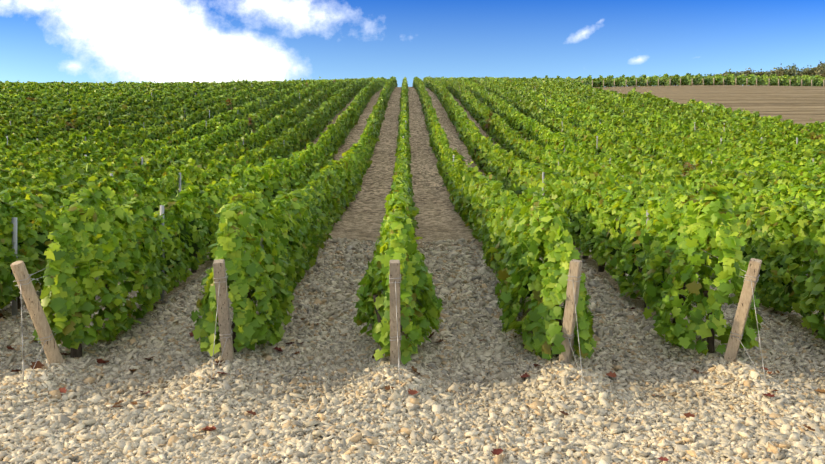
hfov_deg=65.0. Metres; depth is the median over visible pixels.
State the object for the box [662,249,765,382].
end post wires
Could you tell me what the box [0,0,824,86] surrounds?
sky
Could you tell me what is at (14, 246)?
steel trellis posts
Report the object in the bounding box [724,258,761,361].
end post
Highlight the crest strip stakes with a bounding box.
[592,78,824,86]
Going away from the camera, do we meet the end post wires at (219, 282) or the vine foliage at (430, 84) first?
the end post wires at (219, 282)
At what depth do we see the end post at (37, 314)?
6.23 m
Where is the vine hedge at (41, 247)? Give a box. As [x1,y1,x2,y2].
[0,78,822,296]
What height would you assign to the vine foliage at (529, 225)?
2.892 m
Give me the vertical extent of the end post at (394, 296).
1.325 m
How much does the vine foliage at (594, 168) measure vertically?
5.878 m
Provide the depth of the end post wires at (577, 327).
6.22 m
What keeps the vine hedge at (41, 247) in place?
on the hillside ground
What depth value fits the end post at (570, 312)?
6.39 m
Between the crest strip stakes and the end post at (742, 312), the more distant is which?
the crest strip stakes
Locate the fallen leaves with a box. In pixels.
[0,293,824,461]
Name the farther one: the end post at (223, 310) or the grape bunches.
the grape bunches
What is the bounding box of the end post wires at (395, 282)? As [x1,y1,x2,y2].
[389,274,400,383]
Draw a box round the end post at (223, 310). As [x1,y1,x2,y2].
[213,259,233,360]
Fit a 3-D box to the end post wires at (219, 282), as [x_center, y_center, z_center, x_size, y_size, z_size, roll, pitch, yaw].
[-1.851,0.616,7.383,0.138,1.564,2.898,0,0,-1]
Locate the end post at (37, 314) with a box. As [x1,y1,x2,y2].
[10,261,63,363]
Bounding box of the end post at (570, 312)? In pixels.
[558,259,581,363]
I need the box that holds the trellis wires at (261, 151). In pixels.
[2,148,823,239]
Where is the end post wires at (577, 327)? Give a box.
[539,255,583,384]
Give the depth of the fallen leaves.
6.26 m
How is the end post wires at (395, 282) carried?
on the hillside ground
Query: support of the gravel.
on the hillside ground
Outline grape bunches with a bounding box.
[185,243,695,318]
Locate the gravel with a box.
[0,237,824,463]
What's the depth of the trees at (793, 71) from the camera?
124.73 m
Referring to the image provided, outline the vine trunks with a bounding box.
[17,149,824,357]
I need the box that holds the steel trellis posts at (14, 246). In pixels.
[6,77,813,315]
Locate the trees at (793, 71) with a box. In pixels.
[713,60,824,76]
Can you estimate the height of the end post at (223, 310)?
1.287 m
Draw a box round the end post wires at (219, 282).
[211,252,265,380]
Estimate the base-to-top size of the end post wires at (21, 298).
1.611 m
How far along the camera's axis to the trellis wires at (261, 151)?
16.18 m
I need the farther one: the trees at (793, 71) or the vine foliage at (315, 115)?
the trees at (793, 71)
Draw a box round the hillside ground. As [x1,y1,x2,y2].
[0,85,824,463]
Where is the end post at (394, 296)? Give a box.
[390,260,400,364]
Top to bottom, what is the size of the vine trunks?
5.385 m
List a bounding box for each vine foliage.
[0,73,824,93]
[0,78,824,144]
[0,114,824,226]
[0,161,824,364]
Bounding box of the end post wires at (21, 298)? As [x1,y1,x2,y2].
[13,243,129,385]

